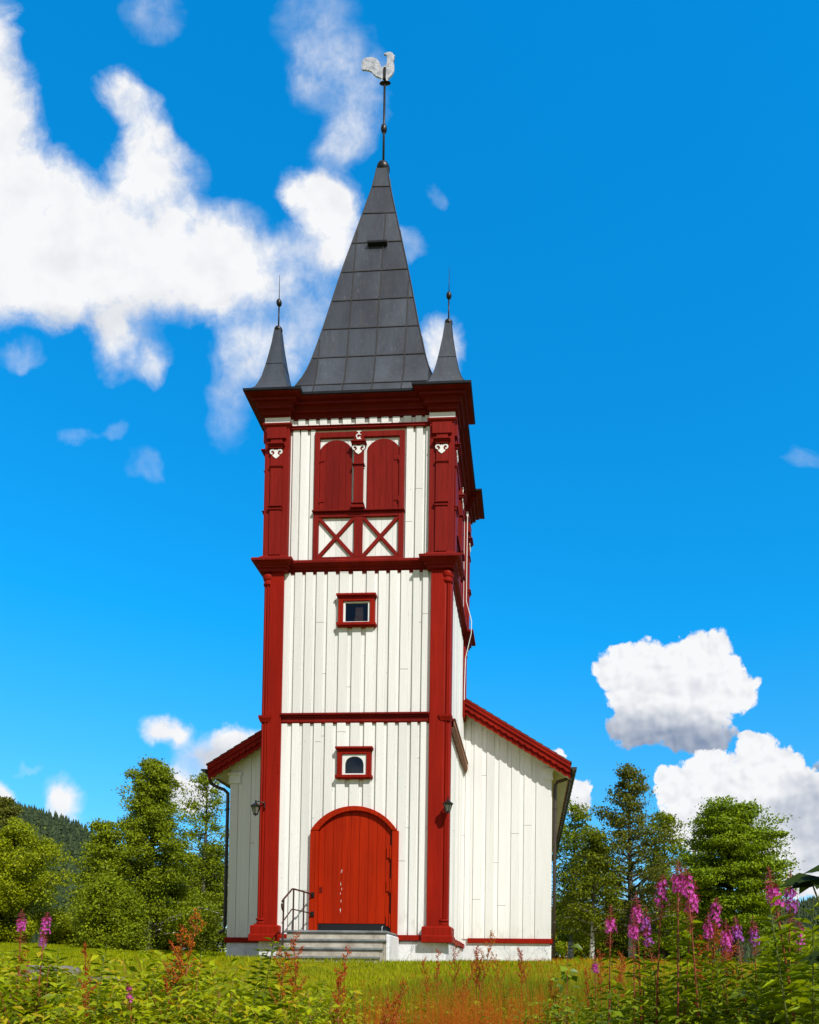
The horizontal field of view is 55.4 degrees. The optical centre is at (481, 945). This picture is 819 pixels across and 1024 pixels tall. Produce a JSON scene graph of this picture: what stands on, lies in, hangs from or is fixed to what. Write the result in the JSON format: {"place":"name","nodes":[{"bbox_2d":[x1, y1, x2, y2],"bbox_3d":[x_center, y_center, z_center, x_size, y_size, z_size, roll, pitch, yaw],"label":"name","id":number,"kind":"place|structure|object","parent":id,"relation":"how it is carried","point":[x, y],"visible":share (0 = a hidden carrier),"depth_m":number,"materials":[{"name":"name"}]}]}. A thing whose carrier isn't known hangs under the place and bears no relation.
{"place":"outdoors","nodes":[
{"label":"outdoors","id":0,"kind":"place"},
{"bbox_2d":[28,822,94,935],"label":"hill","id":1,"kind":"structure","parent":0,"point":[70,854],"depth_m":287.43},
{"bbox_2d":[1,801,154,948],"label":"spruce forest","id":2,"kind":"object","parent":1,"relation":"on","point":[55,824],"visible":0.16,"depth_m":288.09,"materials":[{"name":"plant"}]},
{"bbox_2d":[0,942,225,954],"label":"lawn","id":3,"kind":"structure","parent":0,"point":[65,945],"depth_m":32.03,"materials":[{"name":"plant"}]},
{"bbox_2d":[0,944,814,1016],"bbox_3d":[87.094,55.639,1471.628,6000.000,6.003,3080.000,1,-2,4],"label":"ground","id":4,"kind":"structure","parent":0,"point":[328,967],"depth_m":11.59,"materials":[{"name":"plant"}]},
{"bbox_2d":[0,909,29,1023],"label":"willowherb","id":5,"kind":"object","parent":4,"relation":"on","point":[20,925],"visible":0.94,"depth_m":5.43,"materials":[{"name":"green plant"}]},
{"bbox_2d":[0,796,39,917],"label":"birch tree","id":6,"kind":"object","parent":4,"relation":"on","point":[7,810],"visible":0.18,"depth_m":43.90,"materials":[{"name":"green plant"}]},
{"bbox_2d":[14,949,35,1023],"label":"sorrel","id":7,"kind":"object","parent":4,"relation":"on","point":[24,955],"visible":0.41,"depth_m":5.65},
{"bbox_2d":[22,912,51,1022],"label":"willowherb","id":8,"kind":"object","parent":4,"relation":"on","point":[44,921],"visible":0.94,"depth_m":5.45,"materials":[{"name":"green plant"}]},
{"bbox_2d":[30,931,48,1021],"bbox_3d":[-3.521,0.544,6.146,0.202,1.368,0.202,1,-3,23],"label":"willowherb","id":9,"kind":"object","parent":4,"relation":"on","point":[39,943],"visible":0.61,"depth_m":6.15,"materials":[{"name":"green plant"}]},
{"bbox_2d":[0,816,80,942],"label":"willow tree","id":10,"kind":"object","parent":4,"relation":"on","point":[19,868],"visible":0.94,"depth_m":37.44,"materials":[{"name":"green plant"}]},
{"bbox_2d":[30,957,57,1021],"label":"willowherb shoot","id":11,"kind":"object","parent":4,"relation":"on","point":[45,985],"visible":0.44,"depth_m":5.51,"materials":[{"name":"green plant"}]},
{"bbox_2d":[17,965,80,983],"bbox_3d":[-6.165,0.447,10.966,0.734,0.327,1.030,0,-2,19],"label":"field stone","id":12,"kind":"object","parent":4,"relation":"on","point":[69,967],"visible":0.15,"depth_m":10.82,"materials":[{"name":"stone"}]},
{"bbox_2d":[37,948,71,1021],"bbox_3d":[-2.997,0.662,5.428,0.251,1.288,0.252,-2,-1,26],"label":"willowherb shoot","id":13,"kind":"object","parent":4,"relation":"on","point":[54,974],"visible":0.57,"depth_m":5.45,"materials":[{"name":"green plant"}]},
{"bbox_2d":[35,913,89,945],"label":"willow bush","id":14,"kind":"object","parent":4,"relation":"on","point":[59,935],"visible":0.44,"depth_m":40.76,"materials":[{"name":"green plant"}]},
{"bbox_2d":[76,943,100,1023],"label":"sorrel","id":15,"kind":"object","parent":4,"relation":"on","point":[85,953],"visible":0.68,"depth_m":5.24,"materials":[{"name":"plant"}]},
{"bbox_2d":[80,943,115,1023],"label":"willowherb shoot","id":16,"kind":"object","parent":4,"relation":"on","point":[103,980],"visible":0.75,"depth_m":5.46,"materials":[{"name":"green plant"}]},
{"bbox_2d":[55,817,153,946],"bbox_3d":[-15.790,-2.562,32.596,3.552,5.706,3.723,1,-2,4],"label":"birch tree","id":17,"kind":"object","parent":4,"relation":"on","point":[106,857],"visible":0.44,"depth_m":32.29,"materials":[{"name":"green plant"}]},
{"bbox_2d":[61,868,160,950],"bbox_3d":[-14.527,-1.267,30.475,3.597,3.611,4.171,1,-2,4],"label":"willow bush","id":18,"kind":"object","parent":4,"relation":"on","point":[110,905],"visible":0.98,"depth_m":29.72,"materials":[{"name":"green plant"}]},
{"bbox_2d":[122,982,137,1023],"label":"willowherb","id":19,"kind":"object","parent":4,"relation":"on","point":[128,996],"visible":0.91,"depth_m":4.74,"materials":[{"name":"pink plant"}]},
{"bbox_2d":[67,754,222,950],"bbox_3d":[-14.667,-4.019,34.118,6.369,8.796,6.810,2,-3,-32],"label":"birch tree","id":20,"kind":"object","parent":4,"relation":"on","point":[153,807],"visible":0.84,"depth_m":33.54,"materials":[{"name":"green plant"}]},
{"bbox_2d":[161,925,188,1020],"bbox_3d":[-2.103,0.608,5.157,0.195,1.520,0.187,5,-3,4],"label":"sorrel","id":21,"kind":"object","parent":4,"relation":"on","point":[165,979],"visible":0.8,"depth_m":5.20,"materials":[{"name":"plant"}]},
{"bbox_2d":[160,946,189,1023],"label":"willowherb shoot","id":22,"kind":"object","parent":4,"relation":"on","point":[168,1020],"visible":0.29,"depth_m":5.41,"materials":[{"name":"green plant"}]},
{"bbox_2d":[138,865,226,952],"bbox_3d":[-14.719,-1.509,36.561,5.772,4.916,5.002,1,-2,4],"label":"willow bush","id":23,"kind":"object","parent":4,"relation":"on","point":[201,941],"visible":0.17,"depth_m":36.18,"materials":[{"name":"green plant"}]},
{"bbox_2d":[168,908,207,1008],"bbox_3d":[-1.975,0.560,5.114,0.293,1.647,0.209,0,-6,4],"label":"sorrel","id":24,"kind":"object","parent":4,"relation":"on","point":[192,942],"visible":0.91,"depth_m":5.16,"materials":[{"name":"plant"}]},
{"bbox_2d":[0,945,383,1023],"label":"raspberry thicket","id":25,"kind":"object","parent":4,"relation":"on","point":[161,998],"visible":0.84,"depth_m":5.15,"materials":[{"name":"green plant"}]},
{"bbox_2d":[186,953,208,1023],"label":"willowherb shoot","id":26,"kind":"object","parent":4,"relation":"on","point":[203,973],"visible":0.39,"depth_m":5.70,"materials":[{"name":"green plant"}]},
{"bbox_2d":[173,770,228,949],"bbox_3d":[-13.681,-4.100,38.132,4.855,9.163,4.444,1,-2,4],"label":"birch tree","id":27,"kind":"object","parent":4,"relation":"on","point":[202,779],"visible":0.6,"depth_m":37.95,"materials":[{"name":"green plant"}]},
{"bbox_2d":[193,839,228,952],"bbox_3d":[-13.967,-2.185,39.388,4.168,6.418,4.592,-1,-3,41],"label":"willow bush","id":28,"kind":"object","parent":4,"relation":"on","point":[222,946],"visible":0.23,"depth_m":38.74,"materials":[{"name":"green plant"}]},
{"bbox_2d":[240,949,270,1022],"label":"willowherb shoot","id":29,"kind":"object","parent":4,"relation":"on","point":[254,989],"visible":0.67,"depth_m":5.59,"materials":[{"name":"green plant"}]},
{"bbox_2d":[247,937,283,1023],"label":"willowherb shoot","id":30,"kind":"object","parent":4,"relation":"on","point":[272,976],"visible":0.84,"depth_m":5.64,"materials":[{"name":"green plant"}]},
{"bbox_2d":[262,945,294,1023],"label":"willowherb shoot","id":31,"kind":"object","parent":4,"relation":"on","point":[277,998],"visible":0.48,"depth_m":5.83,"materials":[{"name":"green plant"}]},
{"bbox_2d":[269,948,300,1012],"bbox_3d":[-1.417,0.662,5.524,0.208,1.315,0.154,2,-2,-30],"label":"sorrel","id":32,"kind":"object","parent":4,"relation":"on","point":[278,975],"visible":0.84,"depth_m":5.53,"materials":[{"name":"plant"}]},
{"bbox_2d":[286,930,309,1012],"bbox_3d":[-1.342,0.592,5.610,0.173,1.401,0.180,1,5,-17],"label":"sorrel","id":33,"kind":"object","parent":4,"relation":"on","point":[295,964],"visible":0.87,"depth_m":5.56,"materials":[{"name":"plant"}]},
{"bbox_2d":[269,930,398,962],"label":"entrance steps","id":34,"kind":"structure","parent":4,"relation":"on","point":[372,946],"depth_m":14.11,"materials":[{"name":"concrete"}]},
{"bbox_2d":[281,888,313,945],"bbox_3d":[-3.543,-0.519,14.777,0.131,1.153,1.490,0,-2,10],"label":"handrail","id":35,"kind":"object","parent":34,"relation":"on","point":[311,913],"visible":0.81,"depth_m":14.72,"materials":[{"name":"metal"}]},
{"bbox_2d":[330,968,349,1023],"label":"sorrel","id":36,"kind":"object","parent":4,"relation":"on","point":[336,1000],"visible":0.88,"depth_m":5.25,"materials":[{"name":"plant"}]},
{"bbox_2d":[331,943,352,1019],"bbox_3d":[-1.163,0.613,6.173,0.150,1.290,0.116,12,-10,-42],"label":"sorrel","id":37,"kind":"object","parent":4,"relation":"on","point":[343,955],"visible":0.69,"depth_m":6.24,"materials":[{"name":"plant"}]},
{"bbox_2d":[201,52,576,961],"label":"church","id":38,"kind":"structure","parent":4,"relation":"on","point":[367,750],"depth_m":15.80,"materials":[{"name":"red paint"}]},
{"bbox_2d":[308,806,398,934],"bbox_3d":[-2.557,-1.506,15.537,1.790,2.590,0.121,1,-2,4],"label":"entrance door","id":39,"kind":"structure","parent":38,"relation":"in","point":[353,877],"depth_m":15.55,"materials":[{"name":"red paint"}]},
{"bbox_2d":[335,746,373,779],"bbox_3d":[-2.568,-3.675,15.609,0.760,0.650,0.155,1,-2,4],"label":"window","id":40,"kind":"structure","parent":38,"relation":"in","point":[344,753],"depth_m":15.59,"materials":[{"name":"red paint"}]},
{"bbox_2d":[336,592,376,627],"bbox_3d":[-2.538,-6.689,15.773,0.815,0.885,0.255,1,-2,4],"label":"window","id":41,"kind":"structure","parent":38,"relation":"in","point":[369,598],"depth_m":15.71,"materials":[{"name":"red paint"}]},
{"bbox_2d":[386,977,409,1023],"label":"sorrel","id":42,"kind":"object","parent":4,"relation":"on","point":[400,1001],"visible":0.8,"depth_m":5.16,"materials":[{"name":"plant"}]},
{"bbox_2d":[420,955,431,1018],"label":"sorrel","id":43,"kind":"object","parent":4,"relation":"on","point":[424,972],"visible":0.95,"depth_m":6.95,"materials":[{"name":"plant"}]},
{"bbox_2d":[275,990,630,1023],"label":"meadow herbs","id":44,"kind":"object","parent":4,"relation":"on","point":[550,1014],"visible":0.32,"depth_m":5.93,"materials":[{"name":"green plant"}]},
{"bbox_2d":[448,940,461,1000],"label":"sorrel","id":45,"kind":"object","parent":4,"relation":"on","point":[453,955],"visible":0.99,"depth_m":7.34,"materials":[{"name":"plant"}]},
{"bbox_2d":[460,960,475,998],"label":"sorrel","id":46,"kind":"object","parent":4,"relation":"on","point":[470,975],"visible":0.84,"depth_m":6.39,"materials":[{"name":"plant"}]},
{"bbox_2d":[296,964,664,1023],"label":"sorrel haze","id":47,"kind":"object","parent":4,"relation":"on","point":[462,1018],"visible":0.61,"depth_m":5.41,"materials":[{"name":"orange plant"}]},
{"bbox_2d":[478,929,497,1006],"bbox_3d":[0.020,0.472,7.172,0.222,1.251,0.159,4,0,40],"label":"sorrel","id":48,"kind":"object","parent":4,"relation":"on","point":[488,949],"visible":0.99,"depth_m":7.16,"materials":[{"name":"plant"}]},
{"bbox_2d":[547,976,562,1020],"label":"sorrel","id":49,"kind":"object","parent":4,"relation":"on","point":[551,983],"visible":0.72,"depth_m":5.74,"materials":[{"name":"plant"}]},
{"bbox_2d":[540,942,599,1023],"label":"birch sapling","id":50,"kind":"object","parent":4,"relation":"on","point":[564,977],"visible":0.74,"depth_m":5.58,"materials":[{"name":"green plant"}]},
{"bbox_2d":[551,797,605,960],"bbox_3d":[3.771,-2.778,33.127,4.228,7.419,3.878,1,-2,4],"label":"birch tree","id":51,"kind":"object","parent":4,"relation":"on","point":[577,818],"visible":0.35,"depth_m":32.78,"materials":[{"name":"green plant"}]},
{"bbox_2d":[398,956,764,999],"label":"sorrel haze","id":52,"kind":"object","parent":4,"relation":"on","point":[591,967],"visible":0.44,"depth_m":11.49,"materials":[{"name":"orange plant"}]},
{"bbox_2d":[551,891,619,960],"bbox_3d":[4.024,-0.601,37.656,4.905,4.214,4.820,2,-3,-31],"label":"willow bush","id":53,"kind":"object","parent":4,"relation":"on","point":[583,953],"visible":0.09,"depth_m":36.70,"materials":[{"name":"green plant"}]},
{"bbox_2d":[556,827,630,958],"bbox_3d":[4.118,-1.792,28.895,3.202,5.260,3.259,1,-2,4],"label":"tree","id":54,"kind":"object","parent":4,"relation":"on","point":[594,851],"visible":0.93,"depth_m":28.67,"materials":[{"name":"green plant"}]},
{"bbox_2d":[585,954,602,1022],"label":"willowherb","id":55,"kind":"object","parent":4,"relation":"on","point":[595,968],"visible":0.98,"depth_m":5.32,"materials":[{"name":"green plant"}]},
{"bbox_2d":[593,949,610,1006],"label":"sorrel","id":56,"kind":"object","parent":4,"relation":"on","point":[600,963],"visible":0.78,"depth_m":6.59,"materials":[{"name":"plant"}]},
{"bbox_2d":[595,904,624,1023],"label":"willowherb","id":57,"kind":"object","parent":4,"relation":"on","point":[610,922],"visible":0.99,"depth_m":4.54,"materials":[{"name":"green plant"}]},
{"bbox_2d":[613,949,626,1005],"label":"sorrel","id":58,"kind":"object","parent":4,"relation":"on","point":[623,965],"visible":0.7,"depth_m":6.25,"materials":[{"name":"plant"}]},
{"bbox_2d":[595,897,665,960],"bbox_3d":[7.112,-0.496,39.838,5.669,4.360,5.745,2,-2,-23],"label":"willow bush","id":59,"kind":"object","parent":4,"relation":"on","point":[620,942],"visible":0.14,"depth_m":38.66,"materials":[{"name":"green plant"}]},
{"bbox_2d":[576,762,686,959],"bbox_3d":[5.879,-3.133,29.567,4.705,8.075,4.197,1,-2,4],"label":"tree","id":60,"kind":"object","parent":4,"relation":"on","point":[630,796],"visible":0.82,"depth_m":29.51,"materials":[{"name":"green plant"}]},
{"bbox_2d":[621,910,649,1023],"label":"willowherb","id":61,"kind":"object","parent":4,"relation":"on","point":[632,930],"visible":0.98,"depth_m":4.42,"materials":[{"name":"green plant"}]},
{"bbox_2d":[624,892,655,1023],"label":"willowherb","id":62,"kind":"object","parent":4,"relation":"on","point":[637,913],"visible":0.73,"depth_m":4.64,"materials":[{"name":"green plant"}]},
{"bbox_2d":[629,908,655,1019],"bbox_3d":[1.027,0.558,4.950,0.248,1.596,0.254,3,-3,-41],"label":"willowherb","id":63,"kind":"object","parent":4,"relation":"on","point":[645,918],"visible":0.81,"depth_m":4.89,"materials":[{"name":"green plant"}]},
{"bbox_2d":[642,975,668,1023],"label":"willowherb shoot","id":64,"kind":"object","parent":4,"relation":"on","point":[648,995],"visible":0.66,"depth_m":4.43,"materials":[{"name":"green plant"}]},
{"bbox_2d":[641,925,672,1023],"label":"willowherb","id":65,"kind":"object","parent":4,"relation":"on","point":[645,935],"visible":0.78,"depth_m":4.82,"materials":[{"name":"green plant"}]},
{"bbox_2d":[625,808,692,961],"bbox_3d":[7.759,-2.500,33.513,3.554,7.004,4.097,1,-2,4],"label":"birch tree","id":66,"kind":"object","parent":4,"relation":"on","point":[670,821],"visible":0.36,"depth_m":33.41,"materials":[{"name":"green plant"}]},
{"bbox_2d":[641,874,676,1023],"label":"willowherb","id":67,"kind":"object","parent":4,"relation":"on","point":[661,885],"visible":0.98,"depth_m":4.36,"materials":[{"name":"green plant"}]},
{"bbox_2d":[537,921,818,1023],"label":"dark undergrowth","id":68,"kind":"object","parent":4,"relation":"on","point":[734,994],"visible":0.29,"depth_m":4.26,"materials":[{"name":"green plant"}]},
{"bbox_2d":[635,869,721,962],"bbox_3d":[9.518,-1.145,36.761,4.778,5.107,4.712,-1,-2,29],"label":"bush","id":69,"kind":"object","parent":4,"relation":"on","point":[667,953],"visible":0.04,"depth_m":36.11,"materials":[{"name":"green plant"}]},
{"bbox_2d":[660,860,697,1023],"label":"willowherb","id":70,"kind":"object","parent":4,"relation":"on","point":[675,878],"visible":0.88,"depth_m":4.23,"materials":[{"name":"green plant"}]},
{"bbox_2d":[663,948,697,1022],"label":"willowherb shoot","id":71,"kind":"object","parent":4,"relation":"on","point":[674,961],"visible":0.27,"depth_m":4.46,"materials":[{"name":"green plant"}]},
{"bbox_2d":[663,881,702,1022],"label":"willowherb","id":72,"kind":"object","parent":4,"relation":"on","point":[696,899],"visible":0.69,"depth_m":4.22,"materials":[{"name":"green plant"}]},
{"bbox_2d":[674,867,718,1023],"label":"willowherb","id":73,"kind":"object","parent":4,"relation":"on","point":[686,884],"visible":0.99,"depth_m":4.14,"materials":[{"name":"green plant"}]},
{"bbox_2d":[681,964,715,1023],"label":"willowherb shoot","id":74,"kind":"object","parent":4,"relation":"on","point":[700,984],"visible":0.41,"depth_m":4.25,"materials":[{"name":"green plant"}]},
{"bbox_2d":[690,935,710,1003],"bbox_3d":[1.375,0.629,4.735,0.131,1.454,0.169,-2,8,34],"label":"sorrel","id":75,"kind":"object","parent":4,"relation":"on","point":[700,953],"visible":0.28,"depth_m":4.64,"materials":[{"name":"plant"}]},
{"bbox_2d":[685,982,716,1023],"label":"willowherb shoot","id":76,"kind":"object","parent":4,"relation":"on","point":[699,1002],"visible":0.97,"depth_m":4.04,"materials":[{"name":"green plant"}]},
{"bbox_2d":[693,925,722,1003],"bbox_3d":[1.403,0.592,5.045,0.189,1.489,0.265,6,2,-38],"label":"sorrel","id":77,"kind":"object","parent":4,"relation":"on","point":[716,940],"visible":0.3,"depth_m":5.01,"materials":[{"name":"plant"}]},
{"bbox_2d":[696,911,720,1019],"bbox_3d":[1.299,0.587,4.458,0.240,1.578,0.236,1,-2,-14],"label":"willowherb","id":78,"kind":"object","parent":4,"relation":"on","point":[706,929],"visible":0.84,"depth_m":4.51,"materials":[{"name":"purple plant"}]},
{"bbox_2d":[699,897,725,1019],"bbox_3d":[1.312,0.558,4.462,0.251,1.662,0.259,0,-2,4],"label":"willowherb","id":79,"kind":"object","parent":4,"relation":"on","point":[715,912],"visible":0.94,"depth_m":4.42,"materials":[{"name":"purple plant"}]},
{"bbox_2d":[699,989,728,1023],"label":"willowherb shoot","id":80,"kind":"object","parent":4,"relation":"on","point":[715,1002],"visible":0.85,"depth_m":4.07,"materials":[{"name":"green plant"}]},
{"bbox_2d":[699,966,732,1023],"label":"willowherb shoot","id":81,"kind":"object","parent":4,"relation":"on","point":[726,991],"visible":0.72,"depth_m":4.17,"materials":[{"name":"green plant"}]},
{"bbox_2d":[715,920,739,1019],"bbox_3d":[1.350,0.620,4.256,0.246,1.551,0.242,2,-2,-9],"label":"willowherb","id":82,"kind":"object","parent":4,"relation":"on","point":[726,936],"visible":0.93,"depth_m":4.32,"materials":[{"name":"purple plant"}]},
{"bbox_2d":[708,960,751,1023],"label":"willowherb shoot","id":83,"kind":"object","parent":4,"relation":"on","point":[728,985],"visible":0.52,"depth_m":4.23,"materials":[{"name":"green plant"}]},
{"bbox_2d":[664,795,804,960],"bbox_3d":[8.313,-1.999,25.672,4.517,5.716,5.340,1,-2,4],"label":"maple tree","id":84,"kind":"object","parent":4,"relation":"on","point":[736,841],"visible":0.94,"depth_m":24.73,"materials":[{"name":"green plant"}]},
{"bbox_2d":[723,964,755,1023],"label":"willowherb shoot","id":85,"kind":"object","parent":4,"relation":"on","point":[742,973],"visible":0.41,"depth_m":4.41,"materials":[{"name":"green plant"}]},
{"bbox_2d":[730,916,754,1022],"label":"willowherb","id":86,"kind":"object","parent":4,"relation":"on","point":[736,930],"visible":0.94,"depth_m":4.49,"materials":[{"name":"purple plant"}]},
{"bbox_2d":[744,917,769,1019],"bbox_3d":[1.682,0.590,4.723,0.228,1.544,0.228,0,-3,5],"label":"willowherb","id":87,"kind":"object","parent":4,"relation":"on","point":[754,930],"visible":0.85,"depth_m":4.73,"materials":[{"name":"purple plant"}]},
{"bbox_2d":[742,984,771,1022],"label":"willowherb shoot","id":88,"kind":"object","parent":4,"relation":"on","point":[754,993],"visible":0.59,"depth_m":3.98,"materials":[{"name":"green plant"}]},
{"bbox_2d":[746,988,775,1023],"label":"willowherb shoot","id":89,"kind":"object","parent":4,"relation":"on","point":[761,1015],"visible":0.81,"depth_m":3.89,"materials":[{"name":"green plant"}]},
{"bbox_2d":[753,967,784,1023],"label":"willowherb shoot","id":90,"kind":"object","parent":4,"relation":"on","point":[766,999],"visible":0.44,"depth_m":3.90,"materials":[{"name":"green plant"}]},
{"bbox_2d":[752,927,792,1019],"bbox_3d":[1.543,0.659,4.109,0.300,1.542,0.302,10,-10,-36],"label":"willowherb shoot","id":91,"kind":"object","parent":4,"relation":"on","point":[773,947],"visible":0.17,"depth_m":4.18,"materials":[{"name":"green plant"}]},
{"bbox_2d":[760,945,798,1023],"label":"willowherb shoot","id":92,"kind":"object","parent":4,"relation":"on","point":[775,986],"visible":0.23,"depth_m":3.87,"materials":[{"name":"green plant"}]},
{"bbox_2d":[748,894,818,1023],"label":"willowherb shoot","id":93,"kind":"object","parent":4,"relation":"on","point":[770,982],"visible":0.96,"depth_m":3.70,"materials":[{"name":"green plant"}]},
{"bbox_2d":[753,925,818,963],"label":"willow bush","id":94,"kind":"object","parent":4,"relation":"on","point":[807,951],"visible":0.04,"depth_m":57.65,"materials":[{"name":"green plant"}]},
{"bbox_2d":[765,871,811,1007],"bbox_3d":[1.560,0.521,3.936,0.266,1.804,0.266,-2,-3,38],"label":"willowherb","id":95,"kind":"object","parent":4,"relation":"on","point":[790,899],"visible":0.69,"depth_m":3.92,"materials":[{"name":"purple plant"}]},
{"bbox_2d":[764,866,816,1023],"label":"willowherb","id":96,"kind":"object","parent":4,"relation":"on","point":[772,891],"visible":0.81,"depth_m":3.77,"materials":[{"name":"green plant"}]},
{"bbox_2d":[765,921,815,1023],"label":"willowherb shoot","id":97,"kind":"object","parent":4,"relation":"on","point":[788,927],"visible":0.54,"depth_m":3.78,"materials":[{"name":"green plant"}]},
{"bbox_2d":[777,865,818,964],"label":"maple shrub","id":98,"kind":"object","parent":4,"relation":"on","point":[802,882],"visible":1,"depth_m":2.89,"materials":[{"name":"green plant"}]},
{"bbox_2d":[781,932,818,1014],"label":"willowherb shoot","id":99,"kind":"object","parent":4,"relation":"on","point":[803,948],"visible":0.33,"depth_m":3.94,"materials":[{"name":"green plant"}]},
{"bbox_2d":[783,900,818,1023],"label":"willowherb shoot","id":100,"kind":"object","parent":4,"relation":"on","point":[804,976],"visible":0.85,"depth_m":3.60,"materials":[{"name":"green plant"}]},
{"bbox_2d":[796,929,818,1023],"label":"willowherb shoot","id":101,"kind":"object","parent":4,"relation":"on","point":[810,973],"visible":0.48,"depth_m":3.81,"materials":[{"name":"green plant"}]},
{"bbox_2d":[0,966,817,1023],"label":"meadow grass","id":102,"kind":"structure","parent":0,"point":[530,986],"depth_m":8.45,"materials":[{"name":"plant"}]},
{"bbox_2d":[0,0,818,951],"label":"sky","id":103,"kind":"structure","parent":0,"point":[615,203],"materials":[{"name":"blue"}]},
{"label":"hill","id":104,"kind":"structure","parent":0,"visible":0},
{"bbox_2d":[668,896,818,963],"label":"spruce forest","id":105,"kind":"object","parent":104,"relation":"on","point":[800,913],"visible":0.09,"depth_m":421.26,"materials":[{"name":"plant"}]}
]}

